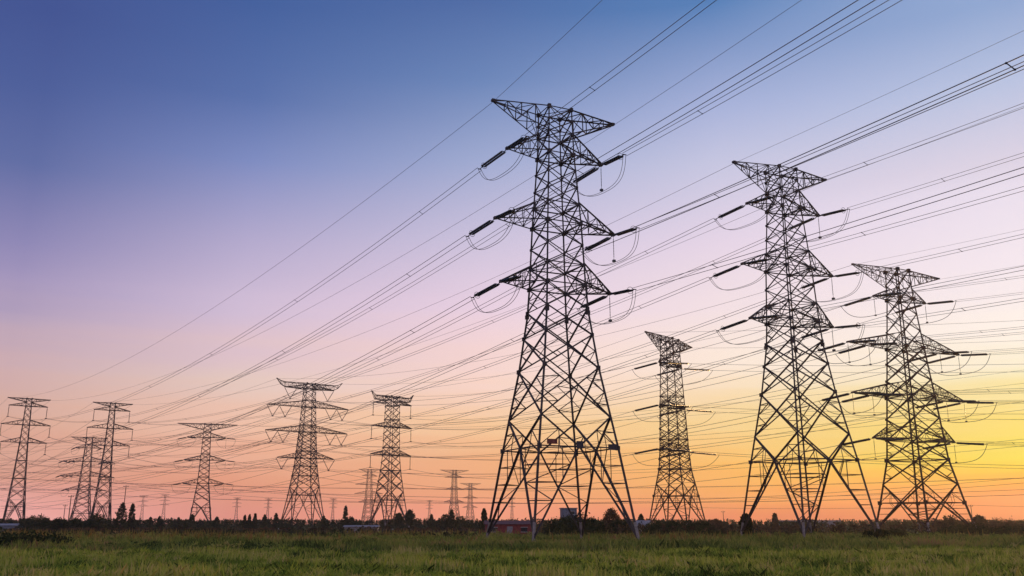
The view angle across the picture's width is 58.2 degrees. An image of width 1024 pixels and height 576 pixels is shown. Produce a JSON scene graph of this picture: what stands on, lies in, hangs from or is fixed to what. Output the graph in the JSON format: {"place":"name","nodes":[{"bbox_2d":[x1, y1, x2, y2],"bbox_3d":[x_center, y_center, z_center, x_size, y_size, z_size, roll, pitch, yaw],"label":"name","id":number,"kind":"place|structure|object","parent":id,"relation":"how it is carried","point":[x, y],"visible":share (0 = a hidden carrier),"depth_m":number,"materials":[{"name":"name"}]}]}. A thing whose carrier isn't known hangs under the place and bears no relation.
{"place":"outdoors","nodes":[
{"label":"outdoors","id":0,"kind":"place"},
{"bbox_2d":[1,524,978,573],"bbox_3d":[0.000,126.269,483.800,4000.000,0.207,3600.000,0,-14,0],"label":"ground","id":1,"kind":"structure","parent":0,"point":[304,528],"depth_m":323.57,"materials":[{"name":"soil"}]},
{"bbox_2d":[0,397,50,523],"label":"pylon","id":2,"kind":"object","parent":1,"relation":"on","point":[24,478],"visible":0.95,"depth_m":371.59,"materials":[{"name":"metal"}]},
{"bbox_2d":[3,235,468,443],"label":"power line","id":3,"kind":"object","parent":2,"relation":"hanging from","point":[282,350],"visible":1,"depth_m":153.31,"materials":[{"name":"metal"}]},
{"bbox_2d":[0,296,473,466],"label":"power line","id":4,"kind":"object","parent":2,"relation":"hanging from","point":[285,395],"visible":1,"depth_m":154.02,"materials":[{"name":"metal"}]},
{"bbox_2d":[9,167,478,419],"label":"power line","id":5,"kind":"object","parent":2,"relation":"hanging from","point":[296,298],"visible":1,"depth_m":156.32,"materials":[{"name":"metal"}]},
{"bbox_2d":[47,185,569,422],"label":"power line","id":6,"kind":"object","parent":2,"relation":"hanging from","point":[343,322],"visible":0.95,"depth_m":170.09,"materials":[{"name":"metal"}]},
{"bbox_2d":[44,308,579,468],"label":"power line","id":7,"kind":"object","parent":2,"relation":"hanging from","point":[355,407],"visible":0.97,"depth_m":163.09,"materials":[{"name":"metal"}]},
{"bbox_2d":[52,251,580,445],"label":"power line","id":8,"kind":"object","parent":2,"relation":"hanging from","point":[352,369],"visible":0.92,"depth_m":168.13,"materials":[{"name":"metal"}]},
{"bbox_2d":[17,513,52,530],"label":"bush","id":9,"kind":"object","parent":1,"relation":"on","point":[41,522],"visible":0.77,"depth_m":249.86,"materials":[{"name":"green plant"}]},
{"bbox_2d":[0,526,78,547],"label":"bush","id":10,"kind":"object","parent":1,"relation":"on","point":[9,538],"visible":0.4,"depth_m":87.18,"materials":[{"name":"green plant"}]},
{"bbox_2d":[50,517,70,530],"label":"bush","id":11,"kind":"object","parent":1,"relation":"on","point":[59,523],"visible":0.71,"depth_m":252.66,"materials":[{"name":"green plant"}]},
{"bbox_2d":[69,517,86,529],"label":"bush","id":12,"kind":"object","parent":1,"relation":"on","point":[75,523],"visible":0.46,"depth_m":259.98,"materials":[{"name":"green plant"}]},
{"bbox_2d":[57,436,114,520],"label":"pylon","id":13,"kind":"object","parent":1,"relation":"on","point":[79,485],"visible":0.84,"depth_m":542.42,"materials":[{"name":"metal"}]},
{"bbox_2d":[81,512,113,530],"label":"bush","id":14,"kind":"object","parent":1,"relation":"on","point":[97,522],"visible":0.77,"depth_m":252.10,"materials":[{"name":"green plant"}]},
{"bbox_2d":[85,402,132,518],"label":"pylon","id":15,"kind":"object","parent":1,"relation":"on","point":[105,475],"visible":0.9,"depth_m":385.68,"materials":[{"name":"metal"}]},
{"bbox_2d":[87,277,710,444],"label":"power line","id":16,"kind":"object","parent":15,"relation":"hanging from","point":[437,382],"visible":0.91,"depth_m":187.38,"materials":[{"name":"metal"}]},
{"bbox_2d":[88,330,716,467],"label":"power line","id":17,"kind":"object","parent":15,"relation":"hanging from","point":[444,419],"visible":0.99,"depth_m":184.49,"materials":[{"name":"metal"}]},
{"bbox_2d":[96,218,716,422],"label":"power line","id":18,"kind":"object","parent":15,"relation":"hanging from","point":[453,336],"visible":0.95,"depth_m":186.91,"materials":[{"name":"metal"}]},
{"bbox_2d":[139,230,782,424],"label":"power line","id":19,"kind":"object","parent":15,"relation":"hanging from","point":[506,344],"visible":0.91,"depth_m":198.09,"materials":[{"name":"metal"}]},
{"bbox_2d":[129,338,797,468],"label":"power line","id":20,"kind":"object","parent":15,"relation":"hanging from","point":[515,422],"visible":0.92,"depth_m":189.45,"materials":[{"name":"metal"}]},
{"bbox_2d":[132,290,796,446],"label":"power line","id":21,"kind":"object","parent":15,"relation":"hanging from","point":[509,388],"visible":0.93,"depth_m":196.09,"materials":[{"name":"metal"}]},
{"bbox_2d":[112,502,128,529],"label":"pointed tree","id":22,"kind":"object","parent":1,"relation":"on","point":[119,515],"visible":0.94,"depth_m":319.54,"materials":[{"name":"green plant"}]},
{"bbox_2d":[127,503,135,528],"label":"pointed tree","id":23,"kind":"object","parent":1,"relation":"on","point":[131,516],"visible":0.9,"depth_m":324.76,"materials":[{"name":"green plant"}]},
{"bbox_2d":[172,423,235,526],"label":"pylon","id":24,"kind":"object","parent":1,"relation":"on","point":[208,490],"visible":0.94,"depth_m":465.25,"materials":[{"name":"metal"}]},
{"bbox_2d":[178,370,1020,425],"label":"power line","id":25,"kind":"object","parent":24,"relation":"attached to","point":[695,406],"visible":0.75,"depth_m":328.55,"materials":[{"name":"metal"}]},
{"bbox_2d":[198,478,1017,502],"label":"power line","id":26,"kind":"object","parent":24,"relation":"attached to","point":[644,501],"visible":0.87,"depth_m":330.24,"materials":[{"name":"metal"}]},
{"bbox_2d":[197,439,1020,473],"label":"power line","id":27,"kind":"object","parent":24,"relation":"attached to","point":[620,470],"visible":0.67,"depth_m":340.94,"materials":[{"name":"metal"}]},
{"bbox_2d":[199,402,1019,446],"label":"power line","id":28,"kind":"object","parent":24,"relation":"attached to","point":[629,439],"visible":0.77,"depth_m":342.87,"materials":[{"name":"metal"}]},
{"bbox_2d":[236,483,1018,503],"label":"power line","id":29,"kind":"object","parent":24,"relation":"attached to","point":[665,502],"visible":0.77,"depth_m":356.01,"materials":[{"name":"metal"}]},
{"bbox_2d":[236,410,1018,447],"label":"power line","id":30,"kind":"object","parent":24,"relation":"attached to","point":[682,440],"visible":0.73,"depth_m":344.80,"materials":[{"name":"metal"}]},
{"bbox_2d":[240,446,1016,474],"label":"power line","id":31,"kind":"object","parent":24,"relation":"attached to","point":[636,472],"visible":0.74,"depth_m":357.86,"materials":[{"name":"metal"}]},
{"bbox_2d":[265,378,347,528],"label":"pylon","id":32,"kind":"object","parent":1,"relation":"on","point":[297,451],"visible":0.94,"depth_m":393.43,"materials":[{"name":"metal"}]},
{"bbox_2d":[343,525,379,532],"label":"greenhouse","id":33,"kind":"object","parent":1,"relation":"on","point":[354,527],"visible":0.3,"depth_m":251.68,"materials":[{"name":"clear glass"}]},
{"bbox_2d":[354,469,381,524],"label":"pylon","id":34,"kind":"object","parent":1,"relation":"on","point":[368,483],"visible":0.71,"depth_m":761.09,"materials":[{"name":"metal"}]},
{"bbox_2d":[368,390,413,529],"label":"pylon","id":35,"kind":"object","parent":1,"relation":"on","point":[390,426],"visible":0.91,"depth_m":352.68,"materials":[{"name":"metal"}]},
{"bbox_2d":[393,513,403,526],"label":"tree","id":36,"kind":"object","parent":1,"relation":"on","point":[398,519],"visible":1,"depth_m":338.68,"materials":[{"name":"green plant"}]},
{"bbox_2d":[404,509,415,529],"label":"tree","id":37,"kind":"object","parent":1,"relation":"on","point":[409,517],"visible":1,"depth_m":338.71,"materials":[{"name":"green plant"}]},
{"bbox_2d":[435,514,451,530],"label":"bush","id":38,"kind":"object","parent":1,"relation":"on","point":[444,521],"visible":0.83,"depth_m":318.46,"materials":[{"name":"green plant"}]},
{"bbox_2d":[442,470,468,516],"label":"pylon","id":39,"kind":"object","parent":1,"relation":"on","point":[456,487],"visible":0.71,"depth_m":811.79,"materials":[{"name":"metal"}]},
{"bbox_2d":[451,516,468,530],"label":"bush","id":40,"kind":"object","parent":1,"relation":"on","point":[461,522],"visible":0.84,"depth_m":316.31,"materials":[{"name":"green plant"}]},
{"bbox_2d":[460,483,480,519],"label":"pylon","id":41,"kind":"object","parent":1,"relation":"on","point":[471,505],"visible":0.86,"depth_m":984.63,"materials":[{"name":"metal"}]},
{"bbox_2d":[479,508,487,531],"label":"tree","id":42,"kind":"object","parent":1,"relation":"on","point":[484,517],"visible":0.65,"depth_m":217.88,"materials":[{"name":"green plant"}]},
{"bbox_2d":[483,521,531,535],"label":"red shed","id":43,"kind":"structure","parent":1,"relation":"on","point":[520,526],"depth_m":177.22,"materials":[{"name":"metal"}]},
{"bbox_2d":[0,527,1018,537],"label":"green scrub","id":44,"kind":"object","parent":1,"relation":"on","point":[449,534],"visible":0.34,"depth_m":140.79,"materials":[{"name":"green plant"}]},
{"bbox_2d":[0,542,1023,575],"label":"grass","id":45,"kind":"structure","parent":1,"relation":"on","point":[272,567],"depth_m":53.66,"materials":[{"name":"green plant"}]},
{"bbox_2d":[0,530,1023,553],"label":"tall weeds","id":46,"kind":"object","parent":1,"relation":"on","point":[506,542],"visible":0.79,"depth_m":90.36,"materials":[{"name":"green plant"}]},
{"bbox_2d":[0,517,1023,530],"bbox_3d":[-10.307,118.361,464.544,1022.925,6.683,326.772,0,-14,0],"label":"woodland","id":47,"kind":"object","parent":1,"relation":"on","point":[227,523],"visible":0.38,"depth_m":353.32,"materials":[{"name":"green plant"}]},
{"bbox_2d":[0,521,1023,534],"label":"scrub","id":48,"kind":"object","parent":1,"relation":"on","point":[778,528],"visible":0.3,"depth_m":190.01,"materials":[{"name":"grey plant"}]},
{"bbox_2d":[0,527,1023,541],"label":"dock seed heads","id":49,"kind":"object","parent":1,"relation":"on","point":[194,535],"visible":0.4,"depth_m":117.57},
{"bbox_2d":[465,98,639,539],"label":"pylon","id":50,"kind":"object","parent":1,"relation":"on","point":[546,328],"visible":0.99,"depth_m":114.61,"materials":[{"name":"metal"}]},
{"bbox_2d":[17,104,489,397],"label":"power line","id":51,"kind":"object","parent":50,"relation":"attached to","point":[306,243],"visible":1,"depth_m":153.40,"materials":[{"name":"metal"}]},
{"bbox_2d":[50,126,611,400],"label":"power line","id":52,"kind":"object","parent":50,"relation":"attached to","point":[380,268],"visible":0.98,"depth_m":162.79,"materials":[{"name":"metal"}]},
{"bbox_2d":[525,0,715,137],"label":"power line","id":53,"kind":"object","parent":50,"relation":"attached to","point":[621,63],"visible":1,"depth_m":89.74,"materials":[{"name":"metal"}]},
{"bbox_2d":[513,0,874,210],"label":"power line","id":54,"kind":"object","parent":50,"relation":"attached to","point":[706,93],"visible":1,"depth_m":71.84,"materials":[{"name":"metal"}]},
{"bbox_2d":[623,0,901,155],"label":"power line","id":55,"kind":"object","parent":50,"relation":"attached to","point":[766,71],"visible":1,"depth_m":90.27,"materials":[{"name":"metal"}]},
{"bbox_2d":[519,55,1023,276],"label":"power line","id":56,"kind":"object","parent":50,"relation":"attached to","point":[807,152],"visible":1,"depth_m":61.34,"materials":[{"name":"metal"}]},
{"bbox_2d":[634,167,1023,290],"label":"power line","id":57,"kind":"object","parent":50,"relation":"attached to","point":[847,223],"visible":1,"depth_m":78.88,"materials":[{"name":"metal"}]},
{"bbox_2d":[641,61,1023,228],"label":"power line","id":58,"kind":"object","parent":50,"relation":"attached to","point":[858,133],"visible":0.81,"depth_m":79.21,"materials":[{"name":"metal"}]},
{"bbox_2d":[542,516,574,534],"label":"bush","id":59,"kind":"object","parent":1,"relation":"on","point":[551,525],"visible":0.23,"depth_m":149.37,"materials":[{"name":"green plant"}]},
{"bbox_2d":[559,508,577,522],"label":"grey hut","id":60,"kind":"object","parent":1,"relation":"on","point":[563,511],"visible":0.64,"depth_m":183.37,"materials":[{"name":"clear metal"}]},
{"bbox_2d":[550,509,604,534],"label":"bush","id":61,"kind":"object","parent":1,"relation":"on","point":[566,526],"visible":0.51,"depth_m":144.25,"materials":[{"name":"green plant"}]},
{"bbox_2d":[602,507,621,529],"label":"tree","id":62,"kind":"object","parent":1,"relation":"on","point":[609,515],"visible":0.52,"depth_m":183.95,"materials":[{"name":"green plant"}]},
{"bbox_2d":[607,518,632,534],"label":"bush","id":63,"kind":"object","parent":1,"relation":"on","point":[617,520],"visible":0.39,"depth_m":165.58,"materials":[{"name":"green plant"}]},
{"bbox_2d":[639,518,687,533],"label":"bush","id":64,"kind":"object","parent":1,"relation":"on","point":[656,525],"visible":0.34,"depth_m":153.28,"materials":[{"name":"green plant"}]},
{"bbox_2d":[632,331,718,524],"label":"pylon","id":65,"kind":"object","parent":1,"relation":"on","point":[674,447],"visible":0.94,"depth_m":266.21,"materials":[{"name":"black metal"}]},
{"bbox_2d":[666,516,705,532],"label":"bush","id":66,"kind":"object","parent":1,"relation":"on","point":[689,524],"visible":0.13,"depth_m":158.64,"materials":[{"name":"green plant"}]},
{"bbox_2d":[693,520,717,532],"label":"bush","id":67,"kind":"object","parent":1,"relation":"on","point":[706,524],"visible":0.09,"depth_m":163.83,"materials":[{"name":"green plant"}]},
{"bbox_2d":[738,513,752,534],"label":"bush","id":68,"kind":"object","parent":1,"relation":"on","point":[749,526],"visible":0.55,"depth_m":132.36,"materials":[{"name":"green plant"}]},
{"bbox_2d":[709,160,879,537],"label":"pylon","id":69,"kind":"object","parent":1,"relation":"on","point":[807,268],"visible":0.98,"depth_m":134.64,"materials":[{"name":"metal"}]},
{"bbox_2d":[93,163,733,402],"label":"power line","id":70,"kind":"object","parent":69,"relation":"hanging from","point":[465,290],"visible":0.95,"depth_m":185.25,"materials":[{"name":"metal"}]},
{"bbox_2d":[145,183,819,404],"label":"power line","id":71,"kind":"object","parent":69,"relation":"hanging from","point":[523,305],"visible":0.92,"depth_m":197.22,"materials":[{"name":"metal"}]},
{"bbox_2d":[735,31,1021,162],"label":"power line","id":72,"kind":"object","parent":69,"relation":"attached to","point":[890,92],"visible":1,"depth_m":110.77,"materials":[{"name":"metal"}]},
{"bbox_2d":[770,186,1023,259],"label":"power line","id":73,"kind":"object","parent":69,"relation":"hanging from","point":[904,220],"visible":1,"depth_m":107.09,"materials":[{"name":"metal"}]},
{"bbox_2d":[774,103,1022,196],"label":"power line","id":74,"kind":"object","parent":69,"relation":"hanging from","point":[907,146],"visible":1,"depth_m":110.09,"materials":[{"name":"metal"}]},
{"bbox_2d":[781,266,1022,316],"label":"power line","id":75,"kind":"object","parent":69,"relation":"hanging from","point":[906,289],"visible":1,"depth_m":106.96,"materials":[{"name":"metal"}]},
{"bbox_2d":[848,152,1023,209],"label":"power line","id":76,"kind":"object","parent":69,"relation":"hanging from","point":[938,179],"visible":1,"depth_m":121.98,"materials":[{"name":"metal"}]},
{"bbox_2d":[862,234,1023,272],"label":"power line","id":77,"kind":"object","parent":69,"relation":"hanging from","point":[943,252],"visible":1,"depth_m":121.42,"materials":[{"name":"metal"}]},
{"bbox_2d":[864,298,1022,325],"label":"power line","id":78,"kind":"object","parent":69,"relation":"hanging from","point":[946,310],"visible":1,"depth_m":119.49,"materials":[{"name":"metal"}]},
{"bbox_2d":[861,528,891,538],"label":"bush","id":79,"kind":"object","parent":1,"relation":"on","point":[878,532],"visible":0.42,"depth_m":113.15,"materials":[{"name":"green plant"}]},
{"bbox_2d":[886,528,908,537],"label":"bush","id":80,"kind":"object","parent":1,"relation":"on","point":[894,532],"visible":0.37,"depth_m":122.69,"materials":[{"name":"green plant"}]},
{"bbox_2d":[815,263,996,531],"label":"pylon","id":81,"kind":"object","parent":1,"relation":"on","point":[907,399],"visible":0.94,"depth_m":202.01,"materials":[{"name":"black metal"}]},
{"bbox_2d":[275,354,805,424],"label":"power line","id":82,"kind":"object","parent":81,"relation":"hanging from","point":[576,406],"visible":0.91,"depth_m":246.10,"materials":[{"name":"metal"}]},
{"bbox_2d":[275,401,817,456],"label":"power line","id":83,"kind":"object","parent":81,"relation":"hanging from","point":[567,447],"visible":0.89,"depth_m":240.76,"materials":[{"name":"metal"}]},
{"bbox_2d":[284,403,835,457],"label":"power line","id":84,"kind":"object","parent":81,"relation":"hanging from","point":[563,450],"visible":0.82,"depth_m":270.00,"materials":[{"name":"metal"}]},
{"bbox_2d":[284,445,837,489],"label":"power line","id":85,"kind":"object","parent":81,"relation":"attached to","point":[567,485],"visible":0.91,"depth_m":260.00,"materials":[{"name":"metal"}]},
{"bbox_2d":[289,354,834,425],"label":"power line","id":86,"kind":"object","parent":81,"relation":"attached to","point":[602,406],"visible":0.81,"depth_m":246.96,"materials":[{"name":"metal"}]},
{"bbox_2d":[290,307,838,402],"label":"power line","id":87,"kind":"object","parent":81,"relation":"attached to","point":[567,379],"visible":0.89,"depth_m":271.96,"materials":[{"name":"metal"}]},
{"bbox_2d":[277,265,851,378],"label":"power line","id":88,"kind":"object","parent":81,"relation":"attached to","point":[596,336],"visible":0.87,"depth_m":250.40,"materials":[{"name":"metal"}]},
{"bbox_2d":[330,314,890,404],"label":"power line","id":89,"kind":"object","parent":81,"relation":"attached to","point":[644,377],"visible":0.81,"depth_m":265.28,"materials":[{"name":"metal"}]},
{"bbox_2d":[329,452,902,490],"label":"power line","id":90,"kind":"object","parent":81,"relation":"hanging from","point":[643,486],"visible":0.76,"depth_m":260.91,"materials":[{"name":"metal"}]},
{"bbox_2d":[330,409,907,459],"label":"power line","id":91,"kind":"object","parent":81,"relation":"attached to","point":[656,450],"visible":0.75,"depth_m":257.63,"materials":[{"name":"metal"}]},
{"bbox_2d":[336,362,903,428],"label":"power line","id":92,"kind":"object","parent":81,"relation":"attached to","point":[669,410],"visible":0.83,"depth_m":258.72,"materials":[{"name":"metal"}]},
{"bbox_2d":[343,364,922,429],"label":"power line","id":93,"kind":"object","parent":81,"relation":"hanging from","point":[679,412],"visible":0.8,"depth_m":264.26,"materials":[{"name":"metal"}]},
{"bbox_2d":[344,410,927,460],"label":"power line","id":94,"kind":"object","parent":81,"relation":"hanging from","point":[693,448],"visible":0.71,"depth_m":257.33,"materials":[{"name":"metal"}]},
{"bbox_2d":[359,280,935,384],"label":"power line","id":95,"kind":"object","parent":81,"relation":"attached to","point":[615,357],"visible":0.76,"depth_m":284.63,"materials":[{"name":"metal"}]},
{"bbox_2d":[931,515,964,530],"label":"bush","id":96,"kind":"object","parent":1,"relation":"on","point":[949,520],"visible":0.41,"depth_m":221.40,"materials":[{"name":"green plant"}]},
{"bbox_2d":[937,522,992,534],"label":"bush","id":97,"kind":"object","parent":1,"relation":"on","point":[958,528],"visible":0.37,"depth_m":158.41,"materials":[{"name":"green plant"}]},
{"bbox_2d":[985,523,1023,536],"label":"bush","id":98,"kind":"object","parent":1,"relation":"on","point":[1008,529],"visible":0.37,"depth_m":144.02,"materials":[{"name":"green plant"}]},
{"bbox_2d":[988,518,1023,528],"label":"bush","id":99,"kind":"object","parent":1,"relation":"on","point":[1009,522],"visible":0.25,"depth_m":249.79,"materials":[{"name":"green plant"}]},
{"bbox_2d":[6,490,1002,502],"bbox_3d":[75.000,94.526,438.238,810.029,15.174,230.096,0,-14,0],"label":"power line","id":100,"kind":"object","parent":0,"point":[396,502],"visible":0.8,"depth_m":454.93,"materials":[{"name":"metal"}]},
{"bbox_2d":[5,490,1008,503],"bbox_3d":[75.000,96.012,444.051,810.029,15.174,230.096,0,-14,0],"label":"power line","id":101,"kind":"object","parent":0,"point":[524,503],"visible":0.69,"depth_m":465.05,"materials":[{"name":"metal"}]},
{"bbox_2d":[0,0,1023,523],"label":"sky","id":102,"kind":"structure","parent":0,"point":[159,158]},
{"bbox_2d":[8,478,1020,488],"bbox_3d":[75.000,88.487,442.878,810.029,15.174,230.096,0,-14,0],"label":"power line","id":103,"kind":"object","parent":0,"point":[591,488],"visible":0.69,"depth_m":449.97,"materials":[{"name":"metal"}]},
{"bbox_2d":[33,478,1009,488],"bbox_3d":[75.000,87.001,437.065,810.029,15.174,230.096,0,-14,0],"label":"power line","id":104,"kind":"object","parent":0,"point":[544,488],"visible":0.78,"depth_m":450.68,"materials":[{"name":"metal"}]},
{"bbox_2d":[88,481,1004,498],"bbox_3d":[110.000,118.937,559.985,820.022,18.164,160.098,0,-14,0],"label":"power line","id":105,"kind":"object","parent":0,"point":[529,498],"visible":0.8,"depth_m":578.13,"materials":[{"name":"metal"}]},
{"bbox_2d":[76,480,1023,498],"bbox_3d":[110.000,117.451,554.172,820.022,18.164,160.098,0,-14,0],"label":"power line","id":106,"kind":"object","parent":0,"point":[569,498],"visible":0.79,"depth_m":566.55,"materials":[{"name":"metal"}]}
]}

